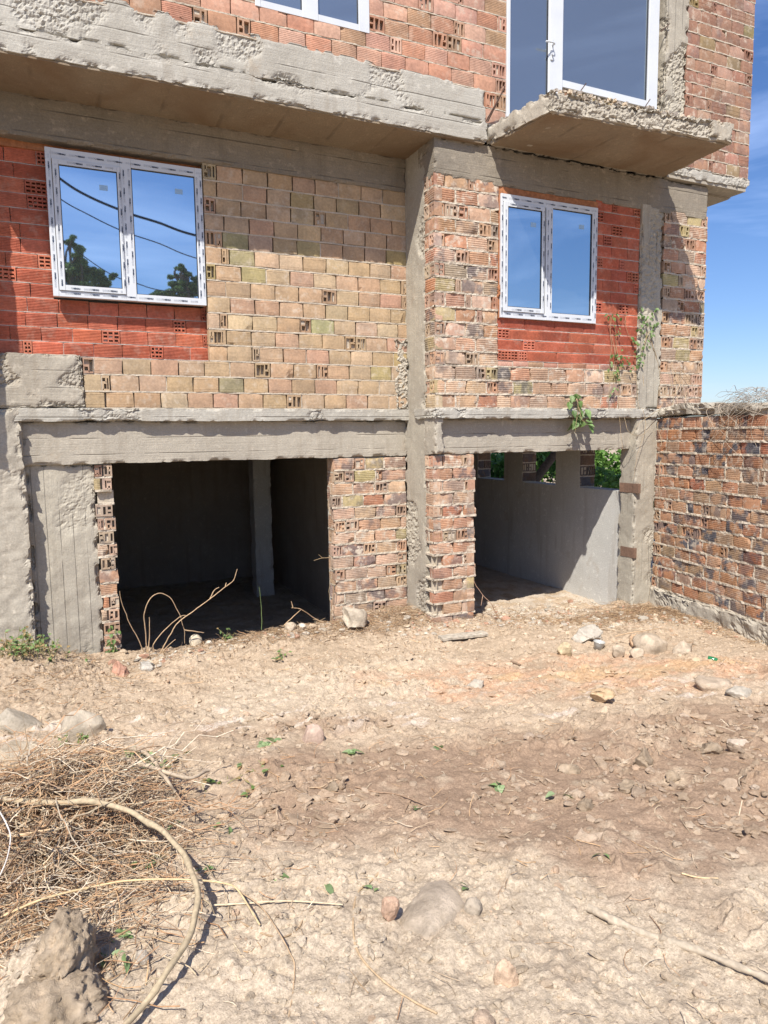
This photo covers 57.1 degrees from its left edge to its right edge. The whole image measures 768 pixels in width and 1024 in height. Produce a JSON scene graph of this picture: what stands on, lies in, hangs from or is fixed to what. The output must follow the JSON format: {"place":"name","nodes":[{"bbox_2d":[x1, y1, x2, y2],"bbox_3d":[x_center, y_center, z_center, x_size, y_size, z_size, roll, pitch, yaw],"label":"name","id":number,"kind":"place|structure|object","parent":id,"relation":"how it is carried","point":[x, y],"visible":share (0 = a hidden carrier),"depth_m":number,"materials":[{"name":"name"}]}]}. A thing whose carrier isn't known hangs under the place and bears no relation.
{"place":"outdoors","nodes":[
{"label":"outdoors","id":0,"kind":"place"},
{"bbox_2d":[0,449,767,1023],"bbox_3d":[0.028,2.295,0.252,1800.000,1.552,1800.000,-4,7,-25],"label":"ground","id":1,"kind":"structure","parent":0,"point":[500,591],"depth_m":3.04,"materials":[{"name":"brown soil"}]},
{"bbox_2d":[0,740,40,763],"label":"boulder","id":2,"kind":"object","parent":1,"relation":"on","point":[4,749],"visible":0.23,"depth_m":4.17,"materials":[{"name":"stone"}]},
{"bbox_2d":[0,708,43,733],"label":"boulder","id":3,"kind":"object","parent":1,"relation":"on","point":[12,719],"visible":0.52,"depth_m":4.70,"materials":[{"name":"stone"}]},
{"bbox_2d":[0,626,88,665],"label":"weed","id":4,"kind":"object","parent":1,"relation":"on","point":[23,648],"visible":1,"depth_m":6.00,"materials":[{"name":"green plant"}]},
{"bbox_2d":[1,960,111,1023],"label":"soil clod","id":5,"kind":"object","parent":1,"relation":"on","point":[75,996],"visible":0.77,"depth_m":1.97,"materials":[{"name":"soil"}]},
{"bbox_2d":[28,906,99,979],"bbox_3d":[-0.965,1.343,2.148,0.179,0.241,0.285,-1,6,-5],"label":"soil clod","id":6,"kind":"object","parent":5,"relation":"on","point":[66,943],"visible":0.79,"depth_m":2.08,"materials":[{"name":"soil"}]},
{"bbox_2d":[54,732,88,747],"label":"weed","id":7,"kind":"object","parent":1,"relation":"on","point":[85,737],"visible":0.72,"depth_m":4.30,"materials":[{"name":"green plant"}]},
{"bbox_2d":[60,710,106,742],"bbox_3d":[-1.918,1.413,4.508,0.269,0.325,0.209,-4,7,-25],"label":"boulder","id":8,"kind":"object","parent":1,"relation":"on","point":[97,723],"visible":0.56,"depth_m":4.43,"materials":[{"name":"stone"}]},
{"bbox_2d":[100,949,124,968],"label":"fallen leaf","id":9,"kind":"object","parent":1,"relation":"on","point":[115,952],"visible":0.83,"depth_m":2.24,"materials":[{"name":"green plant"}]},
{"bbox_2d":[112,661,129,676],"bbox_3d":[-2.290,1.374,6.135,0.146,0.175,0.147,-4,7,-25],"label":"stone fragment","id":10,"kind":"object","parent":1,"relation":"on","point":[118,667],"visible":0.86,"depth_m":6.11,"materials":[{"name":"stone"}]},
{"bbox_2d":[110,928,133,941],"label":"fallen leaf","id":11,"kind":"object","parent":1,"relation":"on","point":[120,930],"visible":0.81,"depth_m":2.37,"materials":[{"name":"green plant"}]},
{"bbox_2d":[121,953,129,973],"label":"fallen leaf","id":12,"kind":"object","parent":1,"relation":"on","point":[126,965],"visible":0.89,"depth_m":2.17,"materials":[{"name":"green plant"}]},
{"bbox_2d":[0,704,282,1019],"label":"dry straw","id":13,"kind":"object","parent":1,"relation":"on","point":[70,774],"visible":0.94,"depth_m":2.83,"materials":[{"name":"beige plant"}]},
{"bbox_2d":[0,811,10,874],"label":"bleached twig","id":14,"kind":"object","parent":13,"relation":"on","point":[2,816],"visible":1,"depth_m":2.59,"materials":[{"name":"white wood"}]},
{"bbox_2d":[1,827,58,838],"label":"reed","id":15,"kind":"object","parent":13,"relation":"on","point":[20,834],"visible":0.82,"depth_m":2.74,"materials":[{"name":"beige plant"}]},
{"bbox_2d":[0,787,214,1023],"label":"thick vine","id":16,"kind":"object","parent":13,"relation":"on","point":[172,963],"visible":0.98,"depth_m":2.52,"materials":[{"name":"beige wood"}]},
{"bbox_2d":[4,878,260,925],"bbox_3d":[-0.850,1.353,2.478,0.905,0.057,0.199,0,6,6],"label":"long reed","id":17,"kind":"object","parent":13,"relation":"on","point":[130,880],"visible":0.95,"depth_m":2.53,"materials":[{"name":"beige plant"}]},
{"bbox_2d":[86,745,249,809],"bbox_3d":[-1.104,1.300,3.581,0.319,0.310,1.627,-7,9,-43],"label":"forked branch","id":18,"kind":"object","parent":13,"relation":"on","point":[163,773],"visible":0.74,"depth_m":3.43,"materials":[{"name":"brown wood"}]},
{"bbox_2d":[135,950,148,964],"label":"rock","id":19,"kind":"object","parent":1,"relation":"on","point":[144,953],"visible":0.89,"depth_m":2.21,"materials":[{"name":"stone"}]},
{"bbox_2d":[140,661,154,670],"bbox_3d":[-2.092,1.365,6.261,0.150,0.097,0.152,-4,7,-25],"label":"stone fragment","id":20,"kind":"object","parent":1,"relation":"on","point":[146,665],"visible":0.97,"depth_m":6.21,"materials":[{"name":"white stone"}]},
{"bbox_2d":[120,750,189,770],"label":"weed","id":21,"kind":"object","parent":1,"relation":"on","point":[151,752],"visible":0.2,"depth_m":3.86,"materials":[{"name":"green plant"}]},
{"bbox_2d":[146,854,167,868],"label":"fallen leaf","id":22,"kind":"object","parent":1,"relation":"on","point":[153,860],"visible":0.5,"depth_m":2.81,"materials":[{"name":"plant"}]},
{"bbox_2d":[119,571,236,652],"bbox_3d":[-1.931,0.983,6.722,1.080,0.825,0.079,-2,6,-13],"label":"dry shrub","id":23,"kind":"object","parent":1,"relation":"on","point":[211,596],"visible":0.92,"depth_m":6.68,"materials":[{"name":"brown plant"}]},
{"bbox_2d":[189,634,202,647],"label":"rock","id":24,"kind":"object","parent":1,"relation":"on","point":[195,639],"visible":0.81,"depth_m":6.88,"materials":[{"name":"stone"}]},
{"bbox_2d":[195,865,215,870],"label":"fallen leaf","id":25,"kind":"object","parent":1,"relation":"on","point":[210,867],"visible":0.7,"depth_m":2.77,"materials":[{"name":"green plant"}]},
{"bbox_2d":[214,822,232,833],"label":"fallen leaf","id":26,"kind":"object","parent":1,"relation":"on","point":[229,828],"visible":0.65,"depth_m":3.08,"materials":[{"name":"green plant"}]},
{"bbox_2d":[216,628,235,641],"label":"weed","id":27,"kind":"object","parent":1,"relation":"on","point":[228,637],"visible":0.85,"depth_m":7.08,"materials":[{"name":"green plant"}]},
{"bbox_2d":[201,760,282,796],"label":"weed","id":28,"kind":"object","parent":1,"relation":"on","point":[209,780],"visible":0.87,"depth_m":3.62,"materials":[{"name":"green plant"}]},
{"bbox_2d":[257,741,270,747],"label":"fallen leaf","id":29,"kind":"object","parent":1,"relation":"on","point":[263,744],"visible":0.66,"depth_m":4.19,"materials":[{"name":"green plant"}]},
{"bbox_2d":[235,889,294,1016],"bbox_3d":[-0.364,1.369,2.254,0.102,0.062,0.681,-4,7,-25],"label":"thin twig","id":30,"kind":"object","parent":1,"relation":"on","point":[262,908],"visible":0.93,"depth_m":2.23,"materials":[{"name":"brown wood"}]},
{"bbox_2d":[240,920,302,937],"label":"thin twig","id":31,"kind":"object","parent":1,"relation":"on","point":[246,925],"visible":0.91,"depth_m":2.33,"materials":[{"name":"beige wood"}]},
{"bbox_2d":[266,737,280,741],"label":"fallen leaf","id":32,"kind":"object","parent":1,"relation":"on","point":[272,739],"visible":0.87,"depth_m":4.19,"materials":[{"name":"green plant"}]},
{"bbox_2d":[213,900,342,905],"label":"thin twig","id":33,"kind":"object","parent":1,"relation":"on","point":[224,904],"visible":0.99,"depth_m":2.49,"materials":[{"name":"beige wood"}]},
{"bbox_2d":[271,649,291,659],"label":"weed","id":34,"kind":"object","parent":1,"relation":"on","point":[278,658],"visible":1,"depth_m":6.41,"materials":[{"name":"green plant"}]},
{"bbox_2d":[285,622,295,631],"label":"rock","id":35,"kind":"object","parent":1,"relation":"on","point":[291,626],"visible":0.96,"depth_m":7.11,"materials":[{"name":"stone"}]},
{"bbox_2d":[284,601,317,625],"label":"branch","id":36,"kind":"object","parent":1,"relation":"on","point":[297,612],"visible":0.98,"depth_m":7.20,"materials":[{"name":"brown wood"}]},
{"bbox_2d":[302,723,323,743],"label":"rock","id":37,"kind":"object","parent":1,"relation":"on","point":[313,733],"visible":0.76,"depth_m":4.18,"materials":[{"name":"stone"}]},
{"bbox_2d":[309,779,338,788],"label":"thin twig","id":38,"kind":"object","parent":1,"relation":"on","point":[323,785],"visible":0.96,"depth_m":3.54,"materials":[{"name":"brown wood"}]},
{"bbox_2d":[324,884,333,893],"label":"fallen leaf","id":39,"kind":"object","parent":1,"relation":"on","point":[329,888],"visible":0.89,"depth_m":2.58,"materials":[{"name":"green plant"}]},
{"bbox_2d":[325,779,337,792],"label":"soil clod","id":40,"kind":"object","parent":1,"relation":"on","point":[332,786],"visible":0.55,"depth_m":3.46,"materials":[{"name":"soil"}]},
{"bbox_2d":[341,749,362,753],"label":"fallen leaf","id":41,"kind":"object","parent":1,"relation":"on","point":[349,751],"visible":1,"depth_m":4.01,"materials":[{"name":"green plant"}]},
{"bbox_2d":[342,606,366,628],"bbox_3d":[-0.304,1.109,7.260,0.247,0.296,0.181,4,8,38],"label":"concrete chunk","id":42,"kind":"object","parent":1,"relation":"on","point":[354,617],"visible":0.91,"depth_m":7.19,"materials":[{"name":"concrete"}]},
{"bbox_2d":[362,884,378,890],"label":"fallen leaf","id":43,"kind":"object","parent":1,"relation":"on","point":[370,886],"visible":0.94,"depth_m":2.55,"materials":[{"name":"green plant"}]},
{"bbox_2d":[0,0,755,654],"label":"unfinished house","id":44,"kind":"structure","parent":1,"relation":"on","point":[290,290],"depth_m":7.20,"materials":[{"name":"brick"}]},
{"bbox_2d":[105,624,120,652],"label":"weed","id":45,"kind":"object","parent":44,"relation":"attached to","point":[112,641],"visible":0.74,"depth_m":6.70,"materials":[{"name":"green plant"}]},
{"bbox_2d":[44,146,206,306],"bbox_3d":[-2.318,-2.561,6.430,1.331,1.248,0.083,-4,7,-25],"label":"window","id":46,"kind":"structure","parent":44,"relation":"in","point":[128,230],"depth_m":6.39,"materials":[{"name":"white plastic"}]},
{"bbox_2d":[255,0,369,33],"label":"window","id":47,"kind":"structure","parent":44,"relation":"in","point":[351,14],"depth_m":6.34,"materials":[{"name":"white plastic"}]},
{"bbox_2d":[314,555,335,617],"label":"dry vine","id":48,"kind":"object","parent":44,"relation":"attached to","point":[329,587],"visible":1,"depth_m":7.58,"materials":[{"name":"brown plant"}]},
{"bbox_2d":[499,193,597,323],"bbox_3d":[1.782,-2.700,7.611,1.275,1.245,0.083,-4,7,-25],"label":"window","id":49,"kind":"structure","parent":44,"relation":"in","point":[548,249],"depth_m":7.57,"materials":[{"name":"white plastic"}]},
{"bbox_2d":[567,394,593,432],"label":"leafy sprig","id":50,"kind":"object","parent":44,"relation":"hanging from","point":[575,424],"visible":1,"depth_m":7.88,"materials":[{"name":"green plant"}]},
{"bbox_2d":[505,0,659,116],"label":"balcony door","id":51,"kind":"structure","parent":44,"relation":"in","point":[610,46],"depth_m":7.49,"materials":[{"name":"white plastic"}]},
{"bbox_2d":[604,313,633,448],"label":"climbing vine","id":52,"kind":"object","parent":44,"relation":"hanging from","point":[617,355],"visible":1,"depth_m":8.09,"materials":[{"name":"green plant"}]},
{"bbox_2d":[625,306,664,408],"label":"climbing vine","id":53,"kind":"object","parent":44,"relation":"attached to","point":[646,336],"visible":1,"depth_m":8.23,"materials":[{"name":"green plant"}]},
{"bbox_2d":[671,363,700,402],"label":"dry vine","id":54,"kind":"object","parent":44,"relation":"attached to","point":[681,381],"visible":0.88,"depth_m":8.51,"materials":[{"name":"beige plant"}]},
{"bbox_2d":[0,593,767,1023],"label":"plant litter","id":55,"kind":"object","parent":1,"relation":"on","point":[550,619],"visible":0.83,"depth_m":6.23,"materials":[{"name":"brown plant"}]},
{"bbox_2d":[1,614,767,1010],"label":"soil flakes","id":56,"kind":"object","parent":1,"relation":"on","point":[321,796],"visible":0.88,"depth_m":3.39,"materials":[{"name":"dirt"}]},
{"bbox_2d":[381,896,399,921],"bbox_3d":[0.022,1.339,2.379,0.061,0.100,0.051,-4,7,-25],"label":"rock","id":57,"kind":"object","parent":1,"relation":"on","point":[390,906],"visible":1,"depth_m":2.36,"materials":[{"name":"stone"}]},
{"bbox_2d":[355,786,427,806],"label":"thin twig","id":58,"kind":"object","parent":1,"relation":"on","point":[391,793],"visible":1,"depth_m":3.38,"materials":[{"name":"brown wood"}]},
{"bbox_2d":[352,861,437,1014],"bbox_3d":[-0.010,1.382,2.342,0.197,0.058,0.798,-2,6,-9],"label":"thin vine","id":59,"kind":"object","parent":1,"relation":"on","point":[388,984],"visible":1,"depth_m":2.15,"materials":[{"name":"beige wood"}]},
{"bbox_2d":[70,599,737,668],"bbox_3d":[0.334,1.315,6.940,6.240,0.366,2.726,-4,7,-25],"label":"rubble","id":60,"kind":"object","parent":1,"relation":"on","point":[504,616],"visible":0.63,"depth_m":7.38,"materials":[{"name":"gravel"}]},
{"bbox_2d":[400,880,464,940],"bbox_3d":[0.160,1.410,2.433,0.297,0.168,0.361,-4,7,-25],"label":"boulder","id":61,"kind":"object","parent":1,"relation":"on","point":[432,909],"visible":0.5,"depth_m":2.39,"materials":[{"name":"stone"}]},
{"bbox_2d":[438,630,487,640],"bbox_3d":[0.777,1.206,6.898,0.488,0.037,0.132,-3,7,-18],"label":"board","id":62,"kind":"object","parent":1,"relation":"on","point":[464,635],"visible":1,"depth_m":6.87,"materials":[{"name":"wood"}]},
{"bbox_2d":[463,897,482,915],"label":"rock","id":63,"kind":"object","parent":1,"relation":"on","point":[472,906],"visible":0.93,"depth_m":2.39,"materials":[{"name":"stone"}]},
{"bbox_2d":[467,679,483,687],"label":"rock","id":64,"kind":"object","parent":1,"relation":"on","point":[475,683],"visible":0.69,"depth_m":5.25,"materials":[{"name":"stone"}]},
{"bbox_2d":[472,1009,495,1023],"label":"rock","id":65,"kind":"object","parent":1,"relation":"on","point":[483,1016],"visible":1,"depth_m":1.91,"materials":[{"name":"stone"}]},
{"bbox_2d":[473,580,499,617],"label":"dry shrub","id":66,"kind":"object","parent":1,"relation":"on","point":[488,600],"visible":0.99,"depth_m":7.64,"materials":[{"name":"brown plant"}]},
{"bbox_2d":[490,781,504,792],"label":"fallen leaf","id":67,"kind":"object","parent":1,"relation":"on","point":[498,787],"visible":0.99,"depth_m":3.37,"materials":[{"name":"green plant"}]},
{"bbox_2d":[493,958,518,987],"bbox_3d":[0.365,1.393,2.106,0.077,0.115,0.056,2,7,26],"label":"rock","id":68,"kind":"object","parent":1,"relation":"on","point":[505,974],"visible":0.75,"depth_m":2.09,"materials":[{"name":"stone"}]},
{"bbox_2d":[536,451,555,481],"bbox_3d":[2.624,-0.586,12.076,1.518,2.754,0.164,2,7,22],"label":"leaning trunk","id":69,"kind":"object","parent":1,"relation":"on","point":[545,466],"visible":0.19,"depth_m":11.96,"materials":[{"name":"brown wood"}]},
{"bbox_2d":[490,449,611,481],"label":"garden shrub","id":70,"kind":"object","parent":1,"relation":"on","point":[497,465],"visible":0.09,"depth_m":17.57,"materials":[{"name":"green plant"}]},
{"bbox_2d":[491,450,618,487],"bbox_3d":[4.725,-1.134,19.567,6.280,2.132,6.225,-4,7,-25],"label":"garden shrub","id":71,"kind":"object","parent":1,"relation":"on","point":[550,480],"visible":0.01,"depth_m":18.92,"materials":[{"name":"green plant"}]},
{"bbox_2d":[545,791,573,798],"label":"fallen leaf","id":72,"kind":"object","parent":1,"relation":"on","point":[549,793],"visible":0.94,"depth_m":3.22,"materials":[{"name":"green plant"}]},
{"bbox_2d":[557,642,571,656],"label":"rock","id":73,"kind":"object","parent":1,"relation":"on","point":[564,648],"visible":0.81,"depth_m":5.93,"materials":[{"name":"stone"}]},
{"bbox_2d":[557,763,580,774],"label":"soil clod","id":74,"kind":"object","parent":1,"relation":"on","point":[565,768],"visible":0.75,"depth_m":3.55,"materials":[{"name":"soil"}]},
{"bbox_2d":[576,798,593,811],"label":"soil clod","id":75,"kind":"object","parent":1,"relation":"on","point":[584,804],"visible":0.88,"depth_m":3.10,"materials":[{"name":"soil"}]},
{"bbox_2d":[571,624,602,642],"bbox_3d":[1.857,1.151,6.455,0.273,0.216,0.178,-5,7,-32],"label":"concrete chunk","id":76,"kind":"object","parent":1,"relation":"on","point":[589,632],"visible":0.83,"depth_m":6.42,"materials":[{"name":"concrete"}]},
{"bbox_2d":[594,639,604,649],"bbox_3d":[1.876,1.160,6.148,0.100,0.081,0.100,-4,7,-25],"label":"plastic cup","id":77,"kind":"object","parent":1,"relation":"on","point":[598,644],"visible":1,"depth_m":6.12,"materials":[{"name":"white plastic"}]},
{"bbox_2d":[590,688,615,702],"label":"rock","id":78,"kind":"object","parent":1,"relation":"on","point":[602,695],"visible":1,"depth_m":4.49,"materials":[{"name":"stone"}]},
{"bbox_2d":[612,645,624,657],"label":"rock","id":79,"kind":"object","parent":1,"relation":"on","point":[618,650],"visible":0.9,"depth_m":5.89,"materials":[{"name":"stone"}]},
{"bbox_2d":[594,449,654,518],"bbox_3d":[6.112,-0.741,16.126,6.165,1.976,4.762,-4,7,-25],"label":"garden shrub","id":80,"kind":"object","parent":1,"relation":"on","point":[610,478],"visible":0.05,"depth_m":15.77,"materials":[{"name":"green plant"}]},
{"bbox_2d":[618,778,634,794],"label":"soil clod","id":81,"kind":"object","parent":1,"relation":"on","point":[626,785],"visible":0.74,"depth_m":3.25,"materials":[{"name":"soil"}]},
{"bbox_2d":[629,633,639,647],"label":"rock","id":82,"kind":"object","parent":1,"relation":"on","point":[630,639],"visible":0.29,"depth_m":6.22,"materials":[{"name":"stone"}]},
{"bbox_2d":[629,648,643,657],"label":"rock","id":83,"kind":"object","parent":1,"relation":"on","point":[636,652],"visible":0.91,"depth_m":5.82,"materials":[{"name":"stone"}]},
{"bbox_2d":[614,627,662,636],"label":"thin twig","id":84,"kind":"object","parent":1,"relation":"on","point":[637,631],"visible":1,"depth_m":6.50,"materials":[{"name":"beige wood"}]},
{"bbox_2d":[631,747,653,766],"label":"soil clod","id":85,"kind":"object","parent":1,"relation":"on","point":[643,758],"visible":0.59,"depth_m":3.54,"materials":[{"name":"soil"}]},
{"bbox_2d":[632,633,667,654],"bbox_3d":[2.264,1.138,6.030,0.270,0.212,0.220,-4,7,-25],"label":"rock","id":86,"kind":"object","parent":1,"relation":"on","point":[651,643],"visible":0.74,"depth_m":5.95,"materials":[{"name":"stone"}]},
{"bbox_2d":[665,770,679,782],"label":"soil clod","id":87,"kind":"object","parent":1,"relation":"on","point":[672,775],"visible":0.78,"depth_m":3.38,"materials":[{"name":"soil"}]},
{"bbox_2d":[586,903,767,982],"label":"buried root","id":88,"kind":"object","parent":1,"relation":"on","point":[611,919],"visible":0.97,"depth_m":2.24,"materials":[{"name":"beige wood"}]},
{"bbox_2d":[672,641,691,654],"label":"rock","id":89,"kind":"object","parent":1,"relation":"on","point":[683,648],"visible":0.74,"depth_m":5.81,"materials":[{"name":"stone"}]},
{"bbox_2d":[682,872,717,878],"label":"thin twig","id":90,"kind":"object","parent":1,"relation":"on","point":[699,877],"visible":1,"depth_m":2.56,"materials":[{"name":"beige wood"}]},
{"bbox_2d":[649,402,767,645],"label":"boundary wall","id":91,"kind":"structure","parent":1,"relation":"on","point":[710,542],"depth_m":7.60,"materials":[{"name":"brick"}]},
{"bbox_2d":[624,375,686,604],"bbox_3d":[3.257,-0.162,8.453,1.031,2.943,0.062,-4,7,-25],"label":"dry vine","id":92,"kind":"object","parent":91,"relation":"attached to","point":[660,461],"visible":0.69,"depth_m":8.37,"materials":[{"name":"brown plant"}]},
{"bbox_2d":[691,385,767,450],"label":"dry bush","id":93,"kind":"object","parent":91,"relation":"on","point":[762,389],"visible":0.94,"depth_m":7.12,"materials":[{"name":"brown plant"}]},
{"bbox_2d":[697,742,723,753],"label":"soil clod","id":94,"kind":"object","parent":1,"relation":"on","point":[711,748],"visible":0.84,"depth_m":3.63,"materials":[{"name":"soil"}]},
{"bbox_2d":[694,675,732,691],"bbox_3d":[2.219,1.202,4.759,0.233,0.155,0.198,3,7,28],"label":"rock","id":95,"kind":"object","parent":1,"relation":"on","point":[717,684],"visible":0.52,"depth_m":4.71,"materials":[{"name":"stone"}]},
{"bbox_2d":[708,656,721,660],"bbox_3d":[2.585,1.152,5.508,0.110,0.044,0.038,3,7,29],"label":"glass bottle","id":96,"kind":"object","parent":1,"relation":"on","point":[713,658],"visible":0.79,"depth_m":5.50,"materials":[{"name":"green glass"}]},
{"bbox_2d":[727,738,748,745],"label":"rock","id":97,"kind":"object","parent":1,"relation":"on","point":[740,742],"visible":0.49,"depth_m":3.75,"materials":[{"name":"stone"}]},
{"bbox_2d":[725,686,751,698],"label":"rock","id":98,"kind":"object","parent":1,"relation":"on","point":[737,692],"visible":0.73,"depth_m":4.52,"materials":[{"name":"stone"}]},
{"bbox_2d":[657,0,767,418],"label":"sky","id":99,"kind":"structure","parent":0,"point":[735,345],"materials":[{"name":"blue"}]}
]}

